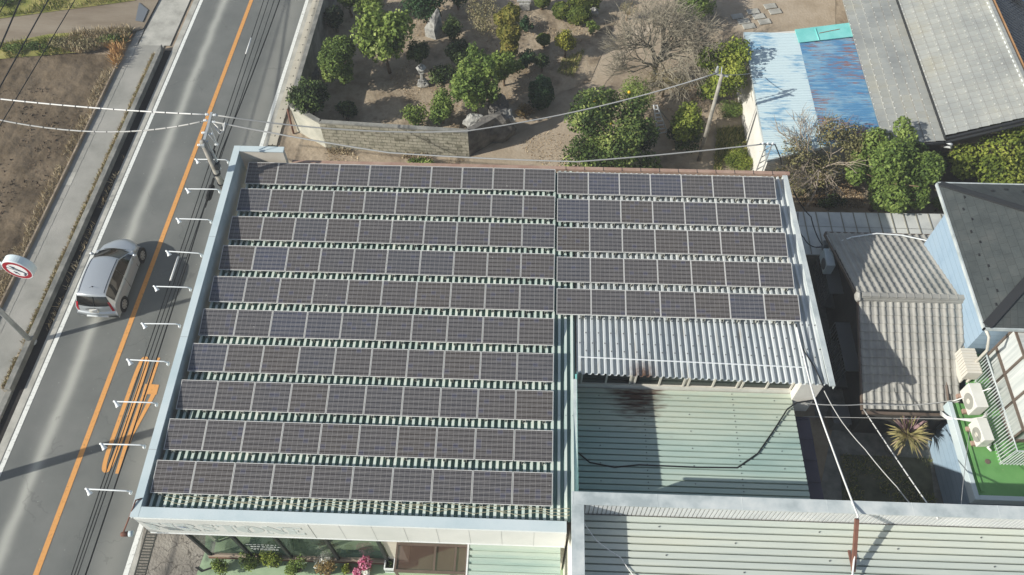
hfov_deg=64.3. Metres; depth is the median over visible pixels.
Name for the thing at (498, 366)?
solar panel
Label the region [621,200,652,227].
solar panel
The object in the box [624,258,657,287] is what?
solar panel
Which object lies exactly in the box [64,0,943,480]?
ground
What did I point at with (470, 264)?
solar panel
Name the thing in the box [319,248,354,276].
solar panel
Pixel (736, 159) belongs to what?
shrub
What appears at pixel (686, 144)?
shrub
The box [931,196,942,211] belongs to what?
shrub
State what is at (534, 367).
solar panel
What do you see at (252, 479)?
solar panel
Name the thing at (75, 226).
kerb weeds
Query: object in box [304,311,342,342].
solar panel
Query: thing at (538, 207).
solar panel
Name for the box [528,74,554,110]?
clipped shrub
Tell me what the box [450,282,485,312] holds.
solar panel
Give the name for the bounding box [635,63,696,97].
twiggy bush
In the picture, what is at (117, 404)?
sign lamp
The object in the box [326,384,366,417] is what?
solar panel
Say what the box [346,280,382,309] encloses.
solar panel
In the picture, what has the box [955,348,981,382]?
slatted cabinet
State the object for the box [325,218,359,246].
solar panel
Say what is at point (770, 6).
paving slab
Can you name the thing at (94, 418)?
line
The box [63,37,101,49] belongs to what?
weed bush
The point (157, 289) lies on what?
sign lamp
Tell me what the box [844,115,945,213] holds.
broadleaf tree
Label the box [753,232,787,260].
solar panel
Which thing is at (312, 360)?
solar panel
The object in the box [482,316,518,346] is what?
solar panel
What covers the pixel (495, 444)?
solar panel
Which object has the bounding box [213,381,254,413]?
solar panel
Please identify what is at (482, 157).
cable
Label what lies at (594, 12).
rock
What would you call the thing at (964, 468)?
cable
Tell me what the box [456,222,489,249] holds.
solar panel
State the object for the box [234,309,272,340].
solar panel
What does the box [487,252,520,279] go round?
solar panel
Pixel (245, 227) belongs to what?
solar panel
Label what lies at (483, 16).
shrub
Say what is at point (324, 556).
potted shrub
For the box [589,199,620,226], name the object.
solar panel
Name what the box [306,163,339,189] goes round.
solar panel
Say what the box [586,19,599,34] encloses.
shrub
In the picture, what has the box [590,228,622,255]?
solar panel
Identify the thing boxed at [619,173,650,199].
solar panel
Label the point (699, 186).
solar panel
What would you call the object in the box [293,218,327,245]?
solar panel
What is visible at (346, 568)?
potted shrub
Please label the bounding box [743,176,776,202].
solar panel
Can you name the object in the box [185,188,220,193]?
sign lamp
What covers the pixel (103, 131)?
cable
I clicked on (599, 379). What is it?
window
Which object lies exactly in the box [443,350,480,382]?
solar panel
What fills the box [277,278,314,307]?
solar panel
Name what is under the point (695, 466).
cable
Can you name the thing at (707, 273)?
solar panel
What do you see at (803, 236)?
cable
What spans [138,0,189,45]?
crossing apron
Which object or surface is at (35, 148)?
soil clods
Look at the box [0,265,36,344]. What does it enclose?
road sign pole
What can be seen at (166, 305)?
cable
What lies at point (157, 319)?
cable
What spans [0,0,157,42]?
lane
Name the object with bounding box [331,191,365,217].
solar panel
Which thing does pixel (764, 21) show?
paving slab
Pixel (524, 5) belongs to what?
stone bench
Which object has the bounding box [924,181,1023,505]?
hipped house
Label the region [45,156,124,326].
gutter weeds
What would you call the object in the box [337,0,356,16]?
shrub
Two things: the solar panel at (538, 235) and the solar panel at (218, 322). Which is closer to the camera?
the solar panel at (218, 322)
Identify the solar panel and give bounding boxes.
[150,460,195,496]
[163,418,207,453]
[176,380,218,413]
[187,343,228,375]
[190,461,234,497]
[198,309,237,339]
[202,420,245,454]
[209,276,246,305]
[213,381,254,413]
[218,245,255,273]
[224,344,264,376]
[228,216,263,243]
[230,462,274,499]
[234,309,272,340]
[236,188,271,215]
[241,421,283,456]
[243,277,280,305]
[245,162,278,187]
[251,382,291,415]
[252,246,288,273]
[260,217,295,243]
[260,345,299,377]
[268,189,302,215]
[269,310,307,341]
[270,464,313,500]
[276,163,308,187]
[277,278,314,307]
[279,422,321,457]
[285,247,321,275]
[288,383,328,416]
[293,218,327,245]
[297,346,335,378]
[300,190,333,216]
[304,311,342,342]
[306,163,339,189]
[310,465,353,501]
[312,279,348,308]
[318,423,359,458]
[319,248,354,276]
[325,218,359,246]
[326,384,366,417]
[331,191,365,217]
[333,347,371,378]
[337,164,370,190]
[340,312,377,343]
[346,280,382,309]
[350,466,392,503]
[352,249,387,277]
[357,425,398,459]
[358,219,392,247]
[363,191,396,217]
[364,385,403,419]
[368,165,400,190]
[370,348,407,380]
[375,313,412,344]
[381,280,416,310]
[386,249,420,278]
[390,220,424,247]
[391,468,432,504]
[395,192,427,219]
[396,426,436,461]
[399,166,431,191]
[401,386,440,420]
[406,349,444,381]
[411,314,447,345]
[415,282,450,311]
[419,250,453,279]
[423,221,456,248]
[427,193,459,219]
[430,166,462,192]
[431,469,472,506]
[435,427,475,462]
[439,387,477,421]
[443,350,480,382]
[447,315,482,346]
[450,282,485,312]
[453,251,487,280]
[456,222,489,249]
[459,194,491,220]
[462,167,492,193]
[472,470,512,506]
[474,428,513,462]
[477,389,515,421]
[480,351,516,383]
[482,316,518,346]
[485,283,519,312]
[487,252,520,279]
[489,222,521,248]
[491,194,522,220]
[493,168,523,193]
[512,472,552,508]
[514,429,552,464]
[515,390,552,423]
[517,353,553,385]
[518,317,553,348]
[520,284,553,314]
[521,253,554,282]
[522,223,554,251]
[523,195,554,222]
[524,168,554,194]
[557,172,587,198]
[557,199,588,225]
[557,227,589,255]
[557,257,589,285]
[557,288,590,318]
[588,173,618,198]
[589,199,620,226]
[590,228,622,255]
[590,258,623,286]
[591,289,625,319]
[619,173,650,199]
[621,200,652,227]
[622,228,654,256]
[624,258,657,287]
[625,290,660,320]
[650,174,681,200]
[652,201,684,228]
[655,229,688,257]
[657,259,691,288]
[660,291,695,321]
[681,175,713,201]
[684,202,716,228]
[687,230,721,257]
[691,260,725,289]
[694,292,730,322]
[712,175,744,201]
[716,202,749,229]
[720,231,754,259]
[724,261,759,290]
[729,293,765,323]
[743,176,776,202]
[748,203,781,230]
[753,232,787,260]
[758,262,793,291]
[763,294,800,324]
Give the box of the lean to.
[796,211,943,254]
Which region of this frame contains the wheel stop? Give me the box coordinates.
[195,567,213,571]
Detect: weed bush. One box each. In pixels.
[0,0,13,6]
[1,43,25,53]
[24,41,46,50]
[46,36,70,47]
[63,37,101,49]
[96,33,128,42]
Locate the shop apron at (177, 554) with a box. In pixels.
[135,527,205,574]
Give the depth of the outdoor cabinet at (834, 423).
30.76 m
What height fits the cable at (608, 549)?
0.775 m
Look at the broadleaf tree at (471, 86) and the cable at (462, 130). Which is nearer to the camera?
the cable at (462, 130)
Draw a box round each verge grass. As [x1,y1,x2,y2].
[54,24,134,53]
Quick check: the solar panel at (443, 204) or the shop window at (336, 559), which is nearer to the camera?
the shop window at (336, 559)
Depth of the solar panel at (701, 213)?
29.93 m
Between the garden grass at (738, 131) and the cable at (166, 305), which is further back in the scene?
the garden grass at (738, 131)
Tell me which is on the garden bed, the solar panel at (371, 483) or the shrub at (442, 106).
the shrub at (442, 106)
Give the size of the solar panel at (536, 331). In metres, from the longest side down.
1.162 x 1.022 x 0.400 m
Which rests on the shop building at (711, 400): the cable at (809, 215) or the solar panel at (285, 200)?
the solar panel at (285, 200)
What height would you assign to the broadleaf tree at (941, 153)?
2.571 m
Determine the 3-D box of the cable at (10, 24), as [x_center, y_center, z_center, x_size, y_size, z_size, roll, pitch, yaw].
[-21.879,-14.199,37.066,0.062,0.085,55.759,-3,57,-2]
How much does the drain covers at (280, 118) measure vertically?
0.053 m
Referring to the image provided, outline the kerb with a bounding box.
[0,44,162,421]
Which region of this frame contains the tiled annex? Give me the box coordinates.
[813,231,964,434]
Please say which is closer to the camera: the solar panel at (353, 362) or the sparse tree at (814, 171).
the solar panel at (353, 362)
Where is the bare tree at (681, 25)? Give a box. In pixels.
[595,0,732,103]
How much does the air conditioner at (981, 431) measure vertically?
0.720 m
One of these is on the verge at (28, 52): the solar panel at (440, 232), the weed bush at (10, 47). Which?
the weed bush at (10, 47)
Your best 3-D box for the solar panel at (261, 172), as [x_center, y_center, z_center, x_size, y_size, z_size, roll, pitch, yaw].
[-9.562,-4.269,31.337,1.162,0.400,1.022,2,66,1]
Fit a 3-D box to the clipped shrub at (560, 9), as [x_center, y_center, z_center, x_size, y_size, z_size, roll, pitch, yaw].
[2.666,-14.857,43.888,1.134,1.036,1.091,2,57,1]
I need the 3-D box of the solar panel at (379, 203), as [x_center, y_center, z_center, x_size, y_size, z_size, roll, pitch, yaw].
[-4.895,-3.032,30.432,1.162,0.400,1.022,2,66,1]
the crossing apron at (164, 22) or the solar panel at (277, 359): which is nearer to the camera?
the solar panel at (277, 359)
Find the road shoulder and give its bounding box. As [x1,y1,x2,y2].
[0,0,198,460]
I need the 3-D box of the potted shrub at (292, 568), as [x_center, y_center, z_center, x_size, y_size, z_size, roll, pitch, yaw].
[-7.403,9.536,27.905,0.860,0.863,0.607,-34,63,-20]
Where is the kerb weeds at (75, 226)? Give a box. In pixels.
[0,53,154,391]
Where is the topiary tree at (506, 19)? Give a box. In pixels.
[493,2,521,55]
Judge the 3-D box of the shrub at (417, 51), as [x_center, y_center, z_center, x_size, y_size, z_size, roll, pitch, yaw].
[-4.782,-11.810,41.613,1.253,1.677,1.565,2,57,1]
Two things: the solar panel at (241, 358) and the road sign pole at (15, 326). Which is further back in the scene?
the road sign pole at (15, 326)
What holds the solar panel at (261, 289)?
on the shop building at (711, 400)
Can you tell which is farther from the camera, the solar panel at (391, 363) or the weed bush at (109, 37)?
the weed bush at (109, 37)
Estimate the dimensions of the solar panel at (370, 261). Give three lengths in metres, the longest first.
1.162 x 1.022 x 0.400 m
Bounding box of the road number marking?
[102,357,159,473]
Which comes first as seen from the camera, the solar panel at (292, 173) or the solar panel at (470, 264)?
the solar panel at (470, 264)
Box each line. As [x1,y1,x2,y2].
[0,0,202,475]
[33,0,252,574]
[123,0,308,574]
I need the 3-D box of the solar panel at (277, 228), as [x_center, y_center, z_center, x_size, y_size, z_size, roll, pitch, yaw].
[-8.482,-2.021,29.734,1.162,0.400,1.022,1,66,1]
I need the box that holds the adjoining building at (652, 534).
[563,491,1023,574]
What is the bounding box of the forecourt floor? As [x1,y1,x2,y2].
[197,522,568,574]
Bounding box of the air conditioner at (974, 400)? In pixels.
[955,383,988,414]
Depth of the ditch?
35.65 m
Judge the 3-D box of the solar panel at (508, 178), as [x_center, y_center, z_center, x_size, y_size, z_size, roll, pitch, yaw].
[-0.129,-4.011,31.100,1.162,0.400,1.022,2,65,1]
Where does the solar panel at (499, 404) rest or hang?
on the shop building at (711, 400)
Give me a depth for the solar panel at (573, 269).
28.48 m
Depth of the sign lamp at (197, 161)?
31.03 m
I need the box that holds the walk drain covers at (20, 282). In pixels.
[0,9,153,333]
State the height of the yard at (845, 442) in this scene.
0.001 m
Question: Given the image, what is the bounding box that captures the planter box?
[384,556,394,572]
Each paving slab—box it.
[730,13,743,19]
[737,18,750,24]
[742,23,755,29]
[746,8,759,14]
[752,13,765,19]
[757,18,770,24]
[763,3,776,8]
[768,8,781,14]
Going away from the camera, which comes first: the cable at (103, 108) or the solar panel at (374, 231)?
the solar panel at (374, 231)
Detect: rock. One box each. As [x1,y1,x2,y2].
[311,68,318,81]
[462,113,482,127]
[479,113,515,142]
[486,93,508,114]
[503,108,514,122]
[591,7,598,16]
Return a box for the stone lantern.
[416,63,428,87]
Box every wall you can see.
[0,55,122,308]
[288,0,336,104]
[289,105,325,146]
[319,119,469,156]
[466,108,508,155]
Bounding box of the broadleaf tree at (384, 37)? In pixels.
[349,2,415,73]
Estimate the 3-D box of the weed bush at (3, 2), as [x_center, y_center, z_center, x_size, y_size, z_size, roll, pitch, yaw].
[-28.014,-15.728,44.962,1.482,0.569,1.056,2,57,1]
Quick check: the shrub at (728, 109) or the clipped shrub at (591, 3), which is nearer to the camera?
the shrub at (728, 109)
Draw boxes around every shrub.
[210,557,228,574]
[236,552,261,571]
[259,549,283,567]
[284,553,306,574]
[285,76,330,115]
[314,550,332,568]
[314,559,336,574]
[317,35,356,85]
[323,5,343,31]
[335,100,357,120]
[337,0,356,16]
[341,563,351,574]
[353,0,383,13]
[398,103,427,125]
[399,0,447,22]
[406,39,429,65]
[406,157,433,162]
[427,63,455,87]
[428,88,453,124]
[441,14,462,40]
[443,38,469,65]
[449,0,467,9]
[464,0,499,36]
[491,50,524,85]
[515,103,534,118]
[517,48,536,69]
[518,15,533,31]
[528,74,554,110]
[533,0,550,9]
[533,52,549,71]
[535,33,550,48]
[551,1,569,19]
[554,29,577,57]
[565,5,592,25]
[567,0,600,10]
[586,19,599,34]
[618,73,655,114]
[665,126,703,153]
[669,100,705,142]
[673,0,716,21]
[696,78,711,99]
[718,99,742,118]
[722,143,752,170]
[817,193,847,209]
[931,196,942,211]
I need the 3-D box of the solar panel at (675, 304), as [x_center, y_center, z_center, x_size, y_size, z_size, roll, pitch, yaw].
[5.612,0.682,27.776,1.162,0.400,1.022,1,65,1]
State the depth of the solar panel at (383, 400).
25.51 m
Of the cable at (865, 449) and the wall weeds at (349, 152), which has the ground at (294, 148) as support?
the wall weeds at (349, 152)
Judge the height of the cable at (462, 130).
2.757 m
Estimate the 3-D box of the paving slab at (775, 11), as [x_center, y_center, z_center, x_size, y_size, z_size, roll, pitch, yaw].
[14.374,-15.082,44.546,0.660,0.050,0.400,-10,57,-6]
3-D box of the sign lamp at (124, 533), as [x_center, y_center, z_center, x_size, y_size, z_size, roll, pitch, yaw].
[-10.989,6.634,23.539,0.364,0.493,1.093,7,57,5]
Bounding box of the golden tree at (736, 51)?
[695,35,752,103]
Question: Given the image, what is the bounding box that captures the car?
[75,239,146,316]
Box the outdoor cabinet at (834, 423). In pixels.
[826,405,851,429]
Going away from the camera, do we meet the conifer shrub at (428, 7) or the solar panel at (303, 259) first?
the solar panel at (303, 259)
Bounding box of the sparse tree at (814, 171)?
[759,102,870,206]
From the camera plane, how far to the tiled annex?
29.27 m
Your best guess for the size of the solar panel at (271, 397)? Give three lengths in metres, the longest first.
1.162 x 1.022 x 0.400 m
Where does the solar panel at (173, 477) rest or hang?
on the shop building at (711, 400)
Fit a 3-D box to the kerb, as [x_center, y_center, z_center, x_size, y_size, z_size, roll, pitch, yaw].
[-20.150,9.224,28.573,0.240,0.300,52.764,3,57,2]
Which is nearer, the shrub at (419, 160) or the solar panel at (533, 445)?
the solar panel at (533, 445)
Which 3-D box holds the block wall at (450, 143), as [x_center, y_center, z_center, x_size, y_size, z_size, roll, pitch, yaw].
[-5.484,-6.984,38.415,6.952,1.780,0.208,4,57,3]
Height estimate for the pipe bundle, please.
0.591 m
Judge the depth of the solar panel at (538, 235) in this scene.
29.33 m
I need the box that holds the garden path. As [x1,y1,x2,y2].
[471,0,835,171]
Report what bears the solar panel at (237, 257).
on the shop building at (711, 400)
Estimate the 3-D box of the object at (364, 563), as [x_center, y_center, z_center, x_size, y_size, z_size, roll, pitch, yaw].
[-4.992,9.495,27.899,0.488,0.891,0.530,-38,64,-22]
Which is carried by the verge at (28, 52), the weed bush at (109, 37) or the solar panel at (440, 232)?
the weed bush at (109, 37)
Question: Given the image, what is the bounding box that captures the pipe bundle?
[940,410,987,421]
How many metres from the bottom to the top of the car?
1.709 m
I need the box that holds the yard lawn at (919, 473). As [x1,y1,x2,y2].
[840,454,934,502]
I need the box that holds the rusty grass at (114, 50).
[103,35,130,67]
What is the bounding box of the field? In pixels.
[0,54,116,300]
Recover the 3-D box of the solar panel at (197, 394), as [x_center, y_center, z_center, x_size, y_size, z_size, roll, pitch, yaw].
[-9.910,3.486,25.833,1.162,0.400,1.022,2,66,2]
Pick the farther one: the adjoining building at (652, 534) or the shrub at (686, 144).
the shrub at (686, 144)
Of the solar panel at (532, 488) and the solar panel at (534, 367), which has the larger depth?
the solar panel at (534, 367)
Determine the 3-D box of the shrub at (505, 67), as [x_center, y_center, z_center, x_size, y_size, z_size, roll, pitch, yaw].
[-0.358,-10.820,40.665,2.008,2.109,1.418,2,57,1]
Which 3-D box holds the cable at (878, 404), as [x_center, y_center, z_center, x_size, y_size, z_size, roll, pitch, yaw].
[12.495,3.910,27.906,5.740,0.943,0.144,-5,57,-3]
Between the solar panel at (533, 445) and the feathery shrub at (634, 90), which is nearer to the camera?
the solar panel at (533, 445)
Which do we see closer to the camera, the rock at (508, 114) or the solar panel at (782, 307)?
the solar panel at (782, 307)
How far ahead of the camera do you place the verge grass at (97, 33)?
43.26 m
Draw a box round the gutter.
[128,0,312,574]
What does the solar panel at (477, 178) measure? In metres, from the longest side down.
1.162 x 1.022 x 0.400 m
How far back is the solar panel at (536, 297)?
27.75 m
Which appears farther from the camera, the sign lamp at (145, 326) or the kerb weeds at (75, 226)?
the kerb weeds at (75, 226)
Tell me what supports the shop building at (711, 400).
on the ground at (294, 148)
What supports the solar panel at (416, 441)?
on the shop building at (711, 400)
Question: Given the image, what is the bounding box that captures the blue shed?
[737,23,878,187]
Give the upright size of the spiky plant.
2.204 m
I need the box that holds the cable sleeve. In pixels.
[169,256,178,280]
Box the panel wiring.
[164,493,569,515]
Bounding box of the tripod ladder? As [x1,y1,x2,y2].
[653,105,669,137]
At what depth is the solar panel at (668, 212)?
29.96 m
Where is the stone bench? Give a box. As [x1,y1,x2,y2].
[517,0,531,10]
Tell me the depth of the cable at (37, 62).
33.83 m
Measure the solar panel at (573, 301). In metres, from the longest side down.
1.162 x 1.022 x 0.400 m
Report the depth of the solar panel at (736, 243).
29.12 m
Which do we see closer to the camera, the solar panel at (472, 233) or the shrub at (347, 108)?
the solar panel at (472, 233)
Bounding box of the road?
[0,0,308,574]
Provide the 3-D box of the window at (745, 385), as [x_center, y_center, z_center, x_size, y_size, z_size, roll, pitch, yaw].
[8.555,3.175,27.195,1.700,0.895,0.073,2,57,1]
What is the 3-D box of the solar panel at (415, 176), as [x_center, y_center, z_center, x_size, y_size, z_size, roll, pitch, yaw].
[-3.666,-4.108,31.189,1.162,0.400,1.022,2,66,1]
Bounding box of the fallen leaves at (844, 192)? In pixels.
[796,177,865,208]
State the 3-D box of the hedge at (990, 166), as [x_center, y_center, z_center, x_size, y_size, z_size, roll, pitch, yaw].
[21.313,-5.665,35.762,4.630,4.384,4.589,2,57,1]
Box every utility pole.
[197,112,224,190]
[697,66,727,160]
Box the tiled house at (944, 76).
[842,0,1023,184]
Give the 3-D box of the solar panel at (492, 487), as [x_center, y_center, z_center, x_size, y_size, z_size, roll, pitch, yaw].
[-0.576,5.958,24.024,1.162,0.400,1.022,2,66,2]
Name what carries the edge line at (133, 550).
on the road
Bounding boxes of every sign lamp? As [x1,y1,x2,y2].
[85,487,132,495]
[99,443,145,450]
[113,400,157,407]
[120,498,141,536]
[126,358,169,365]
[141,322,180,328]
[153,285,191,291]
[165,250,202,257]
[176,218,211,223]
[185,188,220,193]
[194,158,228,163]
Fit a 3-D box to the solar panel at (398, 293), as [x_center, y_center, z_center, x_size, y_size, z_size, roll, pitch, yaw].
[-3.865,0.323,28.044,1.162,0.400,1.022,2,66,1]
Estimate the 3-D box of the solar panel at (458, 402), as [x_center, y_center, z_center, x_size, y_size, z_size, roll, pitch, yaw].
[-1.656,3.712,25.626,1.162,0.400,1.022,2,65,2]
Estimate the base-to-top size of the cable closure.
0.219 m
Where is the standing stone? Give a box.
[424,8,443,39]
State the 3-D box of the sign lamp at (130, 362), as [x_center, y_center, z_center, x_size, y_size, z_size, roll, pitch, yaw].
[-11.772,2.436,26.295,1.375,0.226,0.242,2,57,2]
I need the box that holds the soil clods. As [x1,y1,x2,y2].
[0,88,92,260]
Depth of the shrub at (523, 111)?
39.84 m
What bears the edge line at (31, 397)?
on the road
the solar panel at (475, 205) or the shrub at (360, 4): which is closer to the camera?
the solar panel at (475, 205)
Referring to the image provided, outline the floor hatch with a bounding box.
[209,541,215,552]
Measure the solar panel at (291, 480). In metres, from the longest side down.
1.162 x 1.022 x 0.400 m
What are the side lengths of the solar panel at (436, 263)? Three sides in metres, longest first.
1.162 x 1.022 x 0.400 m
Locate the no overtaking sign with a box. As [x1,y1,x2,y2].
[0,254,36,278]
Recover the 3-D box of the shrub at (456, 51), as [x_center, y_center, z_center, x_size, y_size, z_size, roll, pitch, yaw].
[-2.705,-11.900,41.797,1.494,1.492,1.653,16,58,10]
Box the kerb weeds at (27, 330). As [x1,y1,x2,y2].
[3,54,151,383]
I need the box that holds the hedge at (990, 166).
[946,118,1023,183]
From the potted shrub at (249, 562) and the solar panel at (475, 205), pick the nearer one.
the potted shrub at (249, 562)
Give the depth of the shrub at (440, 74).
40.74 m
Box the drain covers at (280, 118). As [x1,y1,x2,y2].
[268,0,318,145]
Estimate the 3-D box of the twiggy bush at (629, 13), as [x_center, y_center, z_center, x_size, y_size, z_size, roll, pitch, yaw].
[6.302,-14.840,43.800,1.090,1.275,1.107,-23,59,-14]
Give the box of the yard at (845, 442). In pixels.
[821,425,943,503]
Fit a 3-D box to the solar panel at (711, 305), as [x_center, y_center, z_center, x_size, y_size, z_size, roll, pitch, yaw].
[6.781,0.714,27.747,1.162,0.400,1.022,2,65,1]
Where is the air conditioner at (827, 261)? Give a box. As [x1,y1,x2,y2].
[819,248,835,273]
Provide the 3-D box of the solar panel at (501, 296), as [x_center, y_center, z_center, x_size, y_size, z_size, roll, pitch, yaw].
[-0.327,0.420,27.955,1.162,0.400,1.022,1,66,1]
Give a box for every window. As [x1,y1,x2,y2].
[185,534,388,564]
[580,373,632,385]
[633,375,685,386]
[686,378,740,388]
[740,380,794,389]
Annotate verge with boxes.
[0,0,133,17]
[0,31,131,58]
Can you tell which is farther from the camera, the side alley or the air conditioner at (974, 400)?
the side alley
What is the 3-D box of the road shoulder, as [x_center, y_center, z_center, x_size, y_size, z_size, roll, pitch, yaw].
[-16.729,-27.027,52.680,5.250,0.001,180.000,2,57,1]
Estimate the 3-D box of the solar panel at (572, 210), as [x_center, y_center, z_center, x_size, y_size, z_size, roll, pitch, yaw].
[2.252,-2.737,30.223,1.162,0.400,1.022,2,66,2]
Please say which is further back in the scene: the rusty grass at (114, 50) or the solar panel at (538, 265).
the rusty grass at (114, 50)
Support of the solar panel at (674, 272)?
on the shop building at (711, 400)
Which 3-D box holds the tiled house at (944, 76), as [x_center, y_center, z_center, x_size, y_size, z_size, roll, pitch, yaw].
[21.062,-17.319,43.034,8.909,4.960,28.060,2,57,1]
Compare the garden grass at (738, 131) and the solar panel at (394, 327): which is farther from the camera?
the garden grass at (738, 131)
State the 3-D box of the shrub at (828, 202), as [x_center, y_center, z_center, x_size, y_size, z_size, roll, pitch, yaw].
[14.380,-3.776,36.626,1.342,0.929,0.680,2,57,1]
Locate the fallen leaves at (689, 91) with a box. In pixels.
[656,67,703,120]
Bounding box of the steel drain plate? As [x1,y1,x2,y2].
[135,3,147,21]
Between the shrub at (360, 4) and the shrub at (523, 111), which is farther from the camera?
the shrub at (360, 4)
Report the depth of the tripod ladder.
38.72 m
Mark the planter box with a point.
(389, 566)
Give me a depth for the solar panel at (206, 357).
26.44 m
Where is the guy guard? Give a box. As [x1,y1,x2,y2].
[286,109,294,133]
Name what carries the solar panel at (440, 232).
on the shop building at (711, 400)
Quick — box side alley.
[806,255,844,416]
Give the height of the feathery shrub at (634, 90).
2.322 m
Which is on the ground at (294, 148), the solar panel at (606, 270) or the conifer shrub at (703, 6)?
the conifer shrub at (703, 6)
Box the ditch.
[0,50,170,442]
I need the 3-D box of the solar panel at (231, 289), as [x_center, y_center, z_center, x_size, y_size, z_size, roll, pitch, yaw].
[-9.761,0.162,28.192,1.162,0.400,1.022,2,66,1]
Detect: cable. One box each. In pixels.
[0,0,20,48]
[0,0,48,87]
[0,0,74,125]
[0,98,204,114]
[0,119,203,132]
[71,0,263,574]
[74,0,268,574]
[77,1,273,574]
[85,0,279,574]
[215,121,766,161]
[216,72,718,132]
[578,399,812,467]
[584,523,633,574]
[792,188,822,244]
[795,324,824,387]
[796,327,858,574]
[797,212,821,247]
[802,400,952,405]
[803,416,935,418]
[824,391,908,501]
[863,409,938,518]
[961,430,969,503]
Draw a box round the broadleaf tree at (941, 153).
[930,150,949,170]
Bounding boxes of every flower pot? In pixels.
[352,567,361,574]
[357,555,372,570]
[361,569,369,574]
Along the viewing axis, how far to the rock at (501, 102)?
39.61 m
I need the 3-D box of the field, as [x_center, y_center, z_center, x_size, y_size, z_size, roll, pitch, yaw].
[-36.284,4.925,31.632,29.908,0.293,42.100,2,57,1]
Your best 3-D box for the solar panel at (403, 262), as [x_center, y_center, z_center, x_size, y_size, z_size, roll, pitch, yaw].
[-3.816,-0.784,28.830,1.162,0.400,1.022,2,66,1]
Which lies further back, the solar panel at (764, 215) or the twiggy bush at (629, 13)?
the twiggy bush at (629, 13)
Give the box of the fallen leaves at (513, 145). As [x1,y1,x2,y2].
[326,130,572,165]
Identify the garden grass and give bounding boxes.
[557,48,584,76]
[712,123,748,169]
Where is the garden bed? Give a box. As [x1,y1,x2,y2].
[309,0,619,128]
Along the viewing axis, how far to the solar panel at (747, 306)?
27.54 m
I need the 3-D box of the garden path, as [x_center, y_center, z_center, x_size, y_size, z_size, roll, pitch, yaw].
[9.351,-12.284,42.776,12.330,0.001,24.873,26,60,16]
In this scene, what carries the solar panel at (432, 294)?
on the shop building at (711, 400)
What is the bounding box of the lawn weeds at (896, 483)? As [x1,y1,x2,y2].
[840,453,936,502]
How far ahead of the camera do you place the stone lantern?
41.18 m
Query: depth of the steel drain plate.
44.57 m
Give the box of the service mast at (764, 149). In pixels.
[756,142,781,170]
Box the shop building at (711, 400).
[129,146,835,574]
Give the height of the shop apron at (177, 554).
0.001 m
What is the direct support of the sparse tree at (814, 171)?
on the ground at (294, 148)
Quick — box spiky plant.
[885,416,932,457]
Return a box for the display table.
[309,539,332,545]
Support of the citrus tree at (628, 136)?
on the ground at (294, 148)
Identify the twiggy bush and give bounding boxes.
[618,0,640,20]
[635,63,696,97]
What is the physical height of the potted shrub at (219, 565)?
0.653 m
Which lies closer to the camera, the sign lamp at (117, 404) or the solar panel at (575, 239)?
the sign lamp at (117, 404)
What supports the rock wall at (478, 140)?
on the ground at (294, 148)
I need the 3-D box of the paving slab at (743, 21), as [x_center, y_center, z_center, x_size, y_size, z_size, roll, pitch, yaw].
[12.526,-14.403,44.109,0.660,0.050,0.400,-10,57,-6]
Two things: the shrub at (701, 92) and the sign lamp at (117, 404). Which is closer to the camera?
the sign lamp at (117, 404)
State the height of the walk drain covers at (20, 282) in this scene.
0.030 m
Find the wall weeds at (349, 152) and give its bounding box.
[325,145,432,158]
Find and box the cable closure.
[205,178,214,207]
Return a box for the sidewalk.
[0,44,163,402]
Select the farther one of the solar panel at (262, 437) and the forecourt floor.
the forecourt floor
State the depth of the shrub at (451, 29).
42.48 m
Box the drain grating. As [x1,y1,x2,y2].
[134,530,156,574]
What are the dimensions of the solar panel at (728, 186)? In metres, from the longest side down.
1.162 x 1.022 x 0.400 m
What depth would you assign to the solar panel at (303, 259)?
28.74 m
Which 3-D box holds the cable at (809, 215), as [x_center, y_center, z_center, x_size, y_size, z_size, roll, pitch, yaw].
[11.594,-2.855,31.844,1.963,2.628,0.415,19,59,13]
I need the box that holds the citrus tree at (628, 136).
[559,85,662,173]
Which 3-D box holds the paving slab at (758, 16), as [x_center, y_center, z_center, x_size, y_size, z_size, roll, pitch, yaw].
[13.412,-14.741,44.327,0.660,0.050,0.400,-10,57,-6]
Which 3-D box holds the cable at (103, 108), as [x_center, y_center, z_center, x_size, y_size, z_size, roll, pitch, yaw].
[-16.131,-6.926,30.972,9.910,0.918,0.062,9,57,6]
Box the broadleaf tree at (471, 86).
[449,41,500,113]
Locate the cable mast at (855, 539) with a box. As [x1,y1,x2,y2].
[848,518,858,571]
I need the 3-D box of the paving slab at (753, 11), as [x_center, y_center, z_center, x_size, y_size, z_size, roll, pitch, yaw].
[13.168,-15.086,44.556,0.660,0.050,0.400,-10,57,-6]
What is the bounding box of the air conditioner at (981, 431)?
[965,418,994,446]

